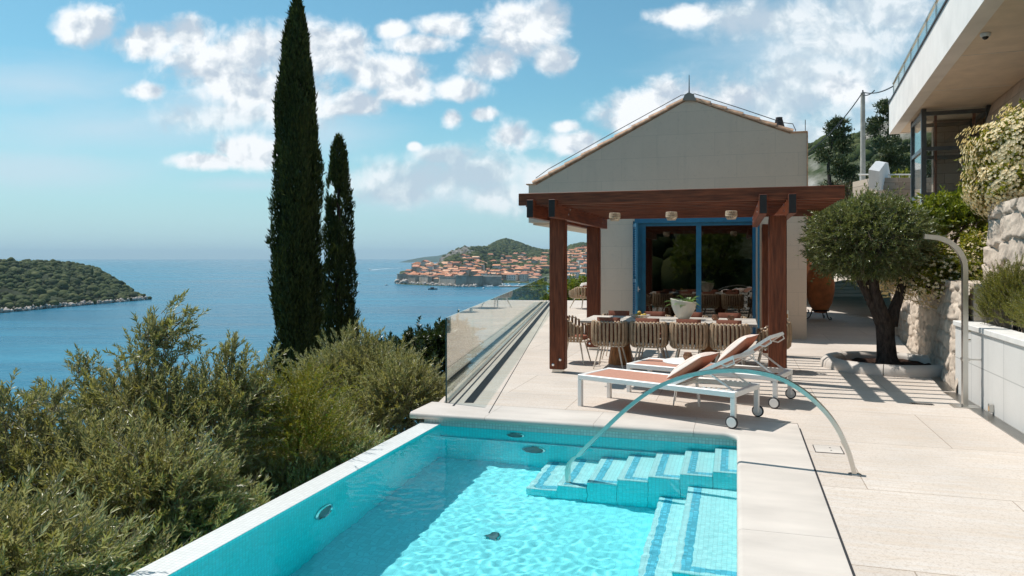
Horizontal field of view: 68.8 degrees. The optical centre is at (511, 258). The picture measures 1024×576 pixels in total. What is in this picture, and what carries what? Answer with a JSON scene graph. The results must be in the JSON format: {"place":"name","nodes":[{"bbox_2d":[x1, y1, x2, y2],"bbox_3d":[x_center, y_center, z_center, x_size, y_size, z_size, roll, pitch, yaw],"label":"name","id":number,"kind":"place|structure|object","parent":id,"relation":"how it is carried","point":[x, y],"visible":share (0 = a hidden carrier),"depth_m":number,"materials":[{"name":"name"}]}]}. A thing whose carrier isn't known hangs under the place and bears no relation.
{"place":"outdoors","nodes":[
{"label":"outdoors","id":0,"kind":"place"},
{"bbox_2d":[0,257,151,310],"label":"island terrain","id":1,"kind":"structure","parent":0,"point":[4,289],"depth_m":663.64,"materials":[{"name":"green plant"}]},
{"bbox_2d":[0,296,147,312],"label":"island shore rocks","id":2,"kind":"object","parent":1,"relation":"on","point":[33,307],"visible":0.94,"depth_m":659.54,"materials":[{"name":"grey stone"}]},
{"bbox_2d":[0,259,548,490],"bbox_3d":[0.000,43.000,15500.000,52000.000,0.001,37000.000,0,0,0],"label":"sea","id":3,"kind":"structure","parent":0,"point":[232,295],"depth_m":581.30,"materials":[{"name":"liquid"}]},
{"bbox_2d":[402,254,446,261],"bbox_3d":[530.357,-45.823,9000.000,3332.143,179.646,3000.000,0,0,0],"label":"mountain","id":4,"kind":"structure","parent":0,"point":[433,258],"depth_m":8059.36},
{"bbox_2d":[0,0,944,258],"label":"sky","id":5,"kind":"structure","parent":0,"point":[130,129],"materials":[{"name":"blue"}]},
{"bbox_2d":[399,266,579,285],"bbox_3d":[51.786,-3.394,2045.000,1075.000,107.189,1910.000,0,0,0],"label":"headland terrain","id":6,"kind":"structure","parent":0,"point":[509,281],"depth_m":1297.44,"materials":[{"name":"stone"}]},
{"bbox_2d":[397,274,407,280],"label":"fortress wall","id":7,"kind":"structure","parent":6,"relation":"on","point":[401,276],"depth_m":1248.97,"materials":[{"name":"stone"}]},
{"bbox_2d":[412,264,420,271],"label":"town house","id":8,"kind":"structure","parent":6,"relation":"on","point":[414,267],"depth_m":1329.44,"materials":[{"name":"paint"}]},
{"bbox_2d":[408,275,429,282],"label":"fortress wall","id":9,"kind":"structure","parent":6,"relation":"on","point":[417,278],"depth_m":1228.01,"materials":[{"name":"stone"}]},
{"bbox_2d":[421,260,429,265],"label":"town house","id":10,"kind":"structure","parent":6,"relation":"on","point":[423,262],"depth_m":1370.96,"materials":[{"name":"paint"}]},
{"bbox_2d":[428,276,439,282],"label":"fortress wall","id":11,"kind":"structure","parent":6,"relation":"on","point":[430,279],"depth_m":1195.22,"materials":[{"name":"stone"}]},
{"bbox_2d":[394,279,477,286],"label":"headland shore rocks","id":12,"kind":"object","parent":6,"relation":"on","point":[403,281],"visible":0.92,"depth_m":1180.28,"materials":[{"name":"grey stone"}]},
{"bbox_2d":[435,273,446,276],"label":"town house","id":13,"kind":"structure","parent":6,"relation":"on","point":[441,274],"depth_m":1218.37,"materials":[{"name":"paint"}]},
{"bbox_2d":[440,277,455,285],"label":"fortress wall","id":14,"kind":"structure","parent":6,"relation":"on","point":[447,280],"depth_m":1154.86,"materials":[{"name":"stone"}]},
{"bbox_2d":[436,245,472,263],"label":"headland cliff rocks","id":15,"kind":"object","parent":6,"relation":"on","point":[465,249],"visible":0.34,"depth_m":1768.07,"materials":[{"name":"grey stone"}]},
{"bbox_2d":[467,267,476,274],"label":"town house","id":16,"kind":"structure","parent":6,"relation":"on","point":[472,268],"depth_m":1334.60,"materials":[{"name":"paint"}]},
{"bbox_2d":[455,275,501,286],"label":"harbour fort","id":17,"kind":"structure","parent":6,"relation":"on","point":[481,280],"depth_m":1136.45,"materials":[{"name":"stone"}]},
{"bbox_2d":[492,264,500,269],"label":"town house","id":18,"kind":"structure","parent":6,"relation":"on","point":[498,266],"depth_m":1533.74,"materials":[{"name":"paint"}]},
{"bbox_2d":[501,273,519,279],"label":"town building","id":19,"kind":"structure","parent":6,"relation":"on","point":[504,276],"depth_m":1322.53,"materials":[{"name":"stone"}]},
{"bbox_2d":[506,273,517,280],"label":"town house","id":20,"kind":"structure","parent":6,"relation":"on","point":[512,276],"depth_m":1315.34,"materials":[{"name":"paint"}]},
{"bbox_2d":[439,238,586,273],"bbox_3d":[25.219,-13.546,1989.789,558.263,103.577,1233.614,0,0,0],"label":"hill woodland","id":21,"kind":"object","parent":6,"relation":"on","point":[505,247],"visible":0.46,"depth_m":1865.88,"materials":[{"name":"green plant"}]},
{"bbox_2d":[520,272,527,280],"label":"town building","id":22,"kind":"structure","parent":6,"relation":"on","point":[523,276],"depth_m":1301.30,"materials":[{"name":"paint"}]},
{"bbox_2d":[529,276,538,282],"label":"town building","id":23,"kind":"structure","parent":6,"relation":"on","point":[533,278],"depth_m":1246.72,"materials":[{"name":"paint"}]},
{"bbox_2d":[569,271,579,277],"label":"town house","id":24,"kind":"structure","parent":6,"relation":"on","point":[577,273],"depth_m":1218.56,"materials":[{"name":"paint"}]},
{"bbox_2d":[580,267,586,273],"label":"town house","id":25,"kind":"structure","parent":6,"relation":"on","point":[583,269],"depth_m":1228.26,"materials":[{"name":"paint"}]},
{"bbox_2d":[128,402,852,575],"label":"swimming pool","id":26,"kind":"structure","parent":0,"point":[449,489],"depth_m":5.57,"materials":[{"name":"tile"}]},
{"bbox_2d":[439,293,1023,575],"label":"terrace","id":27,"kind":"structure","parent":0,"point":[937,489],"depth_m":7.47,"materials":[{"name":"beige concrete"}]},
{"bbox_2d":[444,276,546,402],"bbox_3d":[0.297,1.285,19.520,0.075,1.130,21.074,0,0,6],"label":"glass balustrade","id":28,"kind":"object","parent":27,"relation":"on","point":[509,315],"visible":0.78,"depth_m":15.30,"materials":[{"name":"glass"}]},
{"bbox_2d":[452,301,548,405],"bbox_3d":[0.466,1.748,20.320,0.024,0.003,23.046,0,0,6],"label":"base rail","id":29,"kind":"object","parent":27,"relation":"on","point":[464,393],"visible":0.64,"depth_m":12.06,"materials":[{"name":"metal"}]},
{"bbox_2d":[464,303,548,402],"bbox_3d":[0.525,1.762,19.523,0.110,0.036,21.058,0,0,6],"label":"slot drain","id":30,"kind":"object","parent":27,"relation":"on","point":[476,393],"visible":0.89,"depth_m":12.15,"materials":[{"name":"black metal"}]},
{"bbox_2d":[489,311,548,412],"bbox_3d":[0.612,1.749,18.092,0.010,0.002,19.367,0,0,5],"label":"floor joint","id":31,"kind":"object","parent":27,"relation":"on","point":[514,369],"visible":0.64,"depth_m":11.48,"materials":[{"name":"black"}]},
{"bbox_2d":[569,285,586,309],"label":"lounge chair","id":32,"kind":"object","parent":27,"relation":"on","point":[574,293],"visible":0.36,"depth_m":25.58,"materials":[{"name":"beige wicker"}]},
{"bbox_2d":[567,315,590,364],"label":"dining chair","id":33,"kind":"object","parent":27,"relation":"on","point":[577,333],"visible":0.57,"depth_m":12.36,"materials":[{"name":"beige wicker"}]},
{"bbox_2d":[591,317,629,368],"bbox_3d":[1.570,1.342,11.931,0.603,0.823,0.538,0,0,18],"label":"dining chair","id":34,"kind":"object","parent":27,"relation":"on","point":[605,331],"visible":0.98,"depth_m":11.72,"materials":[{"name":"beige wicker"}]},
{"bbox_2d":[601,310,632,358],"bbox_3d":[1.848,1.342,13.094,0.603,0.823,0.538,0,0,16],"label":"dining chair","id":35,"kind":"object","parent":27,"relation":"on","point":[617,313],"visible":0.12,"depth_m":13.23,"materials":[{"name":"red fabric"}]},
{"bbox_2d":[629,318,668,371],"bbox_3d":[2.154,1.342,11.755,0.603,0.823,0.538,0,0,19],"label":"dining chair","id":36,"kind":"object","parent":27,"relation":"on","point":[644,332],"visible":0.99,"depth_m":11.55,"materials":[{"name":"beige wicker"}]},
{"bbox_2d":[641,311,670,358],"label":"dining chair","id":37,"kind":"object","parent":27,"relation":"on","point":[656,314],"visible":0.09,"depth_m":13.03,"materials":[{"name":"red fabric"}]},
{"bbox_2d":[526,78,807,338],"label":"pool house","id":38,"kind":"structure","parent":27,"relation":"on","point":[688,140],"depth_m":16.79,"materials":[{"name":"paint"}]},
{"bbox_2d":[580,315,757,364],"bbox_3d":[2.559,1.375,12.179,2.710,0.750,1.150,0,0,17],"label":"dining table","id":39,"kind":"object","parent":27,"relation":"on","point":[614,357],"visible":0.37,"depth_m":12.23,"materials":[{"name":"white stone"}]},
{"bbox_2d":[630,314,649,317],"bbox_3d":[2.110,0.965,12.335,0.343,0.067,0.343,0,0,17],"label":"fruit bowl","id":40,"kind":"object","parent":39,"relation":"on","point":[639,316],"visible":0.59,"depth_m":12.23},
{"bbox_2d":[670,298,696,318],"bbox_3d":[2.789,0.826,12.162,0.420,0.346,0.420,0,0,17],"label":"plant bowl","id":41,"kind":"object","parent":39,"relation":"on","point":[686,311],"visible":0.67,"depth_m":12.02,"materials":[{"name":"beige ceramic"}]},
{"bbox_2d":[665,295,699,307],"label":"fern","id":42,"kind":"object","parent":41,"relation":"in","point":[689,300],"visible":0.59,"depth_m":12.11,"materials":[{"name":"green plant"}]},
{"bbox_2d":[712,314,718,320],"bbox_3d":[3.259,0.953,11.989,0.117,0.095,0.118,0,0,0],"label":"candle holder","id":43,"kind":"object","parent":39,"relation":"on","point":[715,317],"visible":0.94,"depth_m":11.96,"materials":[{"name":"wicker"}]},
{"bbox_2d":[578,350,763,428],"bbox_3d":[1.764,1.379,8.527,1.961,0.743,0.772,0,0,38],"label":"sun lounger","id":44,"kind":"object","parent":27,"relation":"on","point":[610,376],"visible":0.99,"depth_m":8.30,"materials":[{"name":"white fabric"},{"name":"white painted metal"},{"name":"rubber"}]},
{"bbox_2d":[666,352,718,378],"bbox_3d":[2.014,1.189,8.330,0.500,0.157,0.500,-41,-24,31],"label":"pillow","id":45,"kind":"object","parent":44,"relation":"on","point":[697,362],"visible":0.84,"depth_m":8.18,"materials":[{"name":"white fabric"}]},
{"bbox_2d":[519,185,844,382],"bbox_3d":[2.787,0.405,12.241,4.370,2.690,4.449,0,0,17],"label":"pergola","id":46,"kind":"object","parent":27,"relation":"on","point":[779,207],"visible":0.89,"depth_m":10.86,"materials":[{"name":"wood"}]},
{"bbox_2d":[609,212,620,220],"bbox_3d":[1.721,-0.697,12.535,0.194,0.147,0.194,0,0,17],"label":"pendant lamp","id":47,"kind":"object","parent":46,"relation":"hanging from","point":[613,216],"visible":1,"depth_m":12.47,"materials":[{"name":"wicker"}]},
{"bbox_2d":[666,211,677,219],"bbox_3d":[2.616,-0.697,12.266,0.194,0.147,0.194,0,0,17],"label":"pendant lamp","id":48,"kind":"object","parent":46,"relation":"hanging from","point":[671,215],"visible":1,"depth_m":12.20,"materials":[{"name":"wicker"}]},
{"bbox_2d":[725,210,737,219],"bbox_3d":[3.517,-0.697,11.995,0.194,0.147,0.194,0,0,17],"label":"pendant lamp","id":49,"kind":"object","parent":46,"relation":"hanging from","point":[728,215],"visible":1,"depth_m":11.93,"materials":[{"name":"wicker"}]},
{"bbox_2d":[663,358,710,406],"bbox_3d":[2.100,1.491,8.980,0.570,0.522,0.570,0,0,0],"label":"side table","id":50,"kind":"object","parent":27,"relation":"on","point":[675,361],"visible":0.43,"depth_m":8.90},
{"bbox_2d":[683,352,692,359],"bbox_3d":[2.120,1.182,9.020,0.117,0.095,0.117,0,0,33],"label":"candle holder","id":51,"kind":"object","parent":50,"relation":"on","point":[686,355],"visible":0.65,"depth_m":8.99,"materials":[{"name":"wicker"}]},
{"bbox_2d":[669,319,708,357],"bbox_3d":[2.740,1.342,11.579,0.603,0.823,0.538,0,0,16],"label":"dining chair","id":52,"kind":"object","parent":27,"relation":"on","point":[688,333],"visible":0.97,"depth_m":11.36,"materials":[{"name":"beige wicker"}]},
{"bbox_2d":[674,312,707,357],"bbox_3d":[3.037,1.342,12.737,0.603,0.823,0.538,0,0,20],"label":"dining chair","id":53,"kind":"object","parent":27,"relation":"on","point":[697,314],"visible":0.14,"depth_m":12.83,"materials":[{"name":"red fabric"}]},
{"bbox_2d":[627,332,795,408],"bbox_3d":[2.504,1.332,9.519,1.961,0.837,0.772,0,0,35],"label":"sun lounger","id":54,"kind":"object","parent":27,"relation":"on","point":[649,364],"visible":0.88,"depth_m":9.27,"materials":[{"name":"white fabric"},{"name":"white painted metal"},{"name":"rubber"}]},
{"bbox_2d":[717,334,758,361],"bbox_3d":[2.810,1.116,9.308,0.500,0.157,0.500,-47,-25,25],"label":"pillow","id":55,"kind":"object","parent":54,"relation":"on","point":[740,345],"visible":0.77,"depth_m":9.14,"materials":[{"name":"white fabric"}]},
{"bbox_2d":[576,368,861,475],"bbox_3d":[1.674,2.026,6.619,2.576,2.148,0.100,0,0,27],"label":"pool handrail","id":56,"kind":"object","parent":27,"relation":"on","point":[820,406],"visible":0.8,"depth_m":6.41,"materials":[{"name":"metal"}]},
{"bbox_2d":[709,320,749,364],"bbox_3d":[3.317,1.342,11.406,0.603,0.823,0.538,0,0,20],"label":"dining chair","id":57,"kind":"object","parent":27,"relation":"on","point":[724,334],"visible":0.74,"depth_m":11.20,"materials":[{"name":"beige wicker"}]},
{"bbox_2d":[718,313,746,363],"bbox_3d":[3.648,1.342,12.553,0.603,0.823,0.538,0,0,17],"label":"dining chair","id":58,"kind":"object","parent":27,"relation":"on","point":[725,315],"visible":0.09,"depth_m":12.68,"materials":[{"name":"red fabric"}]},
{"bbox_2d":[756,321,791,368],"bbox_3d":[4.060,1.342,11.623,0.538,0.823,0.603,0,0,17],"label":"dining chair","id":59,"kind":"object","parent":27,"relation":"on","point":[762,333],"visible":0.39,"depth_m":11.42,"materials":[{"name":"beige wicker"}]},
{"bbox_2d":[807,264,834,319],"bbox_3d":[8.829,0.964,21.378,0.760,1.562,0.807,0,0,-23],"label":"terracotta jar","id":60,"kind":"object","parent":27,"relation":"on","point":[820,294],"visible":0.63,"depth_m":21.14,"materials":[{"name":"ceramic"}]},
{"bbox_2d":[798,426,855,575],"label":"expansion joint","id":61,"kind":"object","parent":27,"relation":"on","point":[841,540],"visible":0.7,"depth_m":5.14,"materials":[{"name":"black"}]},
{"bbox_2d":[813,445,844,453],"bbox_3d":[2.891,1.755,6.837,0.244,0.026,0.274,0,0,17],"label":"floor hatch","id":62,"kind":"object","parent":27,"relation":"on","point":[828,449],"visible":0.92,"depth_m":6.82,"materials":[{"name":"stone"}]},
{"bbox_2d":[834,282,862,296],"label":"path steps","id":63,"kind":"structure","parent":27,"relation":"on","point":[847,291],"depth_m":34.50,"materials":[{"name":"stone"}]},
{"bbox_2d":[838,280,891,292],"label":"rough stone wall","id":64,"kind":"structure","parent":27,"relation":"on","point":[856,287],"depth_m":37.81,"materials":[{"name":"stone"}]},
{"bbox_2d":[820,351,942,377],"bbox_3d":[6.000,1.670,11.950,2.000,0.160,2.000,0,0,0],"label":"tree ring","id":65,"kind":"object","parent":27,"relation":"on","point":[911,366],"visible":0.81,"depth_m":11.46,"materials":[{"name":"stone"}]},
{"bbox_2d":[797,182,953,364],"bbox_3d":[5.744,0.314,11.939,2.263,3.052,2.109,0,0,27],"label":"olive tree","id":66,"kind":"object","parent":65,"relation":"in","point":[840,238],"visible":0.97,"depth_m":11.53,"materials":[{"name":"green plant"}]},
{"bbox_2d":[909,403,934,405],"bbox_3d":[4.909,1.756,8.963,0.260,0.026,0.100,0,0,17],"label":"floor drain","id":67,"kind":"object","parent":27,"relation":"on","point":[921,404],"visible":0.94,"depth_m":8.94,"materials":[{"name":"metal"}]},
{"bbox_2d":[897,336,954,390],"bbox_3d":[7.628,1.762,14.235,0.150,0.036,9.516,0,0,23],"label":"slot drain","id":68,"kind":"object","parent":27,"relation":"on","point":[942,384],"visible":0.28,"depth_m":10.49,"materials":[{"name":"black metal"}]},
{"bbox_2d":[890,279,1011,392],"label":"rough stone wall","id":69,"kind":"structure","parent":27,"relation":"on","point":[929,332],"depth_m":11.45,"materials":[{"name":"stone"}]},
{"bbox_2d":[849,223,987,308],"bbox_3d":[6.863,0.214,12.276,2.098,1.541,3.288,0,0,-21],"label":"jasmine hedge","id":70,"kind":"object","parent":69,"relation":"on","point":[972,245],"visible":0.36,"depth_m":11.56,"materials":[{"name":"green plant"}]},
{"bbox_2d":[907,185,999,251],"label":"laurel bush","id":71,"kind":"object","parent":69,"relation":"on","point":[951,207],"visible":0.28,"depth_m":12.78,"materials":[{"name":"green plant"}]},
{"bbox_2d":[923,234,980,408],"bbox_3d":[5.217,0.731,8.836,0.633,2.037,0.200,0,0,17],"label":"garden shower","id":72,"kind":"object","parent":27,"relation":"on","point":[965,331],"visible":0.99,"depth_m":8.77,"materials":[{"name":"metal"}]},
{"bbox_2d":[888,0,1023,249],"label":"villa","id":73,"kind":"object","parent":27,"relation":"on","point":[957,62],"visible":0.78,"depth_m":16.61,"materials":[{"name":"paint"}]},
{"bbox_2d":[892,0,938,92],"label":"roof railing","id":74,"kind":"object","parent":73,"relation":"on","point":[924,29],"visible":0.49,"depth_m":18.82,"materials":[{"name":"glass"}]},
{"bbox_2d":[911,105,990,204],"bbox_3d":[12.054,-1.210,20.640,1.620,5.520,2.120,0,0,21],"label":"glazed window wall","id":75,"kind":"structure","parent":73,"relation":"attached to","point":[919,148],"depth_m":20.15,"materials":[{"name":"glass"},{"name":"grey steel"}]},
{"bbox_2d":[980,32,990,39],"bbox_3d":[8.395,-3.929,13.264,0.167,0.112,0.170,0,0,21],"label":"security camera","id":76,"kind":"object","parent":73,"relation":"attached to","point":[985,35],"visible":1,"depth_m":13.22,"materials":[{"name":"white plastic"}]},
{"bbox_2d":[944,392,1023,443],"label":"slot drain","id":77,"kind":"object","parent":27,"relation":"on","point":[1013,432],"visible":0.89,"depth_m":8.04,"materials":[{"name":"black"}]},
{"bbox_2d":[953,320,1023,432],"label":"stone planter","id":78,"kind":"object","parent":27,"relation":"on","point":[996,376],"visible":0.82,"depth_m":8.27,"materials":[{"name":"pale limestone"}]},
{"bbox_2d":[988,404,993,412],"bbox_3d":[5.347,1.675,8.350,0.045,0.090,0.060,0,0,17],"label":"step light","id":79,"kind":"object","parent":78,"relation":"attached to","point":[990,408],"visible":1,"depth_m":8.32,"materials":[{"name":"metal"}]},
{"bbox_2d":[968,251,1023,331],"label":"rosemary bush","id":80,"kind":"object","parent":78,"relation":"in","point":[1007,281],"visible":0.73,"depth_m":9.00,"materials":[{"name":"green plant"}]},
{"bbox_2d":[982,197,1023,332],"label":"stone wall pier","id":81,"kind":"structure","parent":78,"relation":"on","point":[1005,237],"depth_m":9.70,"materials":[{"name":"stone"}]},
{"bbox_2d":[954,98,1023,219],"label":"jasmine hedge","id":82,"kind":"object","parent":81,"relation":"on","point":[1001,171],"visible":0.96,"depth_m":10.26,"materials":[{"name":"green plant"}]},
{"bbox_2d":[991,284,1023,330],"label":"rosemary bush","id":83,"kind":"object","parent":78,"relation":"on","point":[1011,310],"visible":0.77,"depth_m":8.36,"materials":[{"name":"green plant"}]},
{"bbox_2d":[1005,297,1023,326],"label":"rosemary bush","id":84,"kind":"object","parent":78,"relation":"on","point":[1021,314],"visible":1,"depth_m":7.66,"materials":[{"name":"green plant"}]},
{"bbox_2d":[808,121,931,185],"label":"rocky hill","id":85,"kind":"structure","parent":0,"point":[816,174],"depth_m":278.89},
{"bbox_2d":[808,132,931,172],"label":"hill scrub","id":86,"kind":"object","parent":85,"relation":"on","point":[870,152],"visible":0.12,"depth_m":274.77,"materials":[{"name":"green plant"}]},
{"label":"hillside","id":87,"kind":"structure","parent":0,"visible":0},
{"bbox_2d":[0,367,143,514],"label":"olive shrub","id":88,"kind":"object","parent":87,"relation":"on","point":[16,442],"visible":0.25,"depth_m":5.92,"materials":[{"name":"green plant"}]},
{"bbox_2d":[0,464,172,575],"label":"olive shrub","id":89,"kind":"object","parent":87,"relation":"on","point":[37,540],"visible":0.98,"depth_m":4.43,"materials":[{"name":"green plant"}]},
{"bbox_2d":[2,396,277,566],"bbox_3d":[-2.875,2.762,5.709,2.274,3.333,2.134,0,0,-38],"label":"olive shrub","id":90,"kind":"object","parent":87,"relation":"on","point":[189,487],"visible":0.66,"depth_m":5.70,"materials":[{"name":"green plant"}]},
{"bbox_2d":[14,289,305,500],"bbox_3d":[-3.448,3.156,7.019,2.876,5.737,2.237,0,0,0],"label":"olive shrub","id":91,"kind":"object","parent":87,"relation":"on","point":[234,401],"visible":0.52,"depth_m":7.08,"materials":[{"name":"green plant"}]},
{"bbox_2d":[70,465,282,574],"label":"olive shrub","id":92,"kind":"object","parent":87,"relation":"on","point":[159,541],"visible":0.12,"depth_m":5.22,"materials":[{"name":"green plant"}]},
{"bbox_2d":[196,384,372,480],"bbox_3d":[-2.619,3.574,8.302,2.259,4.453,2.487,0,0,0],"label":"olive shrub","id":93,"kind":"object","parent":87,"relation":"on","point":[349,414],"visible":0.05,"depth_m":8.52,"materials":[{"name":"green plant"}]},
{"bbox_2d":[265,0,327,402],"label":"cypress tree","id":94,"kind":"object","parent":87,"relation":"on","point":[296,288],"visible":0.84,"depth_m":19.62,"materials":[{"name":"green plant"}]},
{"bbox_2d":[234,358,378,481],"bbox_3d":[-2.034,2.462,7.382,1.211,2.908,1.313,0,0,17],"label":"golden conifer","id":95,"kind":"object","parent":87,"relation":"on","point":[309,433],"visible":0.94,"depth_m":7.31,"materials":[{"name":"green plant"}]},
{"bbox_2d":[231,413,393,502],"bbox_3d":[-2.166,3.158,7.588,1.950,3.130,2.142,0,0,28],"label":"olive shrub","id":96,"kind":"object","parent":87,"relation":"on","point":[307,468],"visible":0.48,"depth_m":7.43,"materials":[{"name":"green plant"}]},
{"bbox_2d":[320,133,361,381],"bbox_3d":[-5.111,0.909,22.008,1.425,9.282,1.460,0,0,0],"label":"cypress tree","id":97,"kind":"object","parent":87,"relation":"on","point":[338,312],"visible":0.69,"depth_m":21.76,"materials":[{"name":"green plant"}]},
{"bbox_2d":[276,316,452,438],"bbox_3d":[-2.157,3.214,10.407,2.682,4.809,2.337,0,0,0],"label":"olive shrub","id":98,"kind":"object","parent":87,"relation":"on","point":[348,353],"visible":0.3,"depth_m":10.29,"materials":[{"name":"green plant"}]},
{"bbox_2d":[318,347,453,446],"bbox_3d":[-1.607,2.828,9.484,2.285,3.422,2.605,0,0,0],"label":"olive shrub","id":99,"kind":"object","parent":87,"relation":"on","point":[422,387],"visible":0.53,"depth_m":9.53,"materials":[{"name":"green plant"}]},
{"bbox_2d":[359,310,484,427],"bbox_3d":[-1.740,2.463,13.098,2.674,3.074,2.279,0,0,0],"label":"evergreen shrub","id":100,"kind":"object","parent":87,"relation":"on","point":[461,334],"visible":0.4,"depth_m":12.98,"materials":[{"name":"green plant"}]},
{"bbox_2d":[547,274,586,299],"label":"leafy bush","id":101,"kind":"object","parent":87,"relation":"on","point":[572,283],"visible":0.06,"depth_m":32.69,"materials":[{"name":"green plant"}]},
{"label":"garden bank","id":102,"kind":"structure","parent":0,"visible":0},
{"bbox_2d":[808,179,859,220],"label":"broadleaf tree","id":103,"kind":"object","parent":102,"relation":"on","point":[848,190],"visible":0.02,"depth_m":41.55,"materials":[{"name":"green plant"}]},
{"bbox_2d":[809,114,869,187],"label":"pine tree","id":104,"kind":"object","parent":102,"relation":"on","point":[840,140],"visible":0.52,"depth_m":51.68,"materials":[{"name":"green plant"}]},
{"bbox_2d":[860,90,865,179],"bbox_3d":[14.540,-3.607,31.000,0.240,6.714,0.240,0,0,0],"label":"utility pole","id":105,"kind":"object","parent":102,"relation":"on","point":[862,143],"visible":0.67,"depth_m":30.92,"materials":[{"name":"concrete"}]},
{"bbox_2d":[808,86,892,151],"bbox_3d":[12.103,-5.209,27.909,2.710,3.394,7.434,0,0,18],"label":"overhead cable","id":106,"kind":"object","parent":105,"relation":"attached to","point":[849,111],"visible":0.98,"depth_m":28.42,"materials":[{"name":"black plastic"}]},
{"bbox_2d":[852,167,910,189],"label":"broadleaf tree","id":107,"kind":"object","parent":102,"relation":"on","point":[902,172],"depth_m":45.78,"materials":[{"name":"green plant"}]},
{"bbox_2d":[853,161,931,204],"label":"garden wall","id":108,"kind":"structure","parent":102,"relation":"on","point":[879,171],"depth_m":27.00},
{"bbox_2d":[855,97,931,178],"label":"pine tree","id":109,"kind":"object","parent":102,"relation":"on","point":[890,152],"visible":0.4,"depth_m":55.23,"materials":[{"name":"green plant"}]},
{"bbox_2d":[892,138,931,177],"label":"pine tree","id":110,"kind":"object","parent":102,"relation":"on","point":[929,153],"visible":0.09,"depth_m":59.22,"materials":[{"name":"green plant"}]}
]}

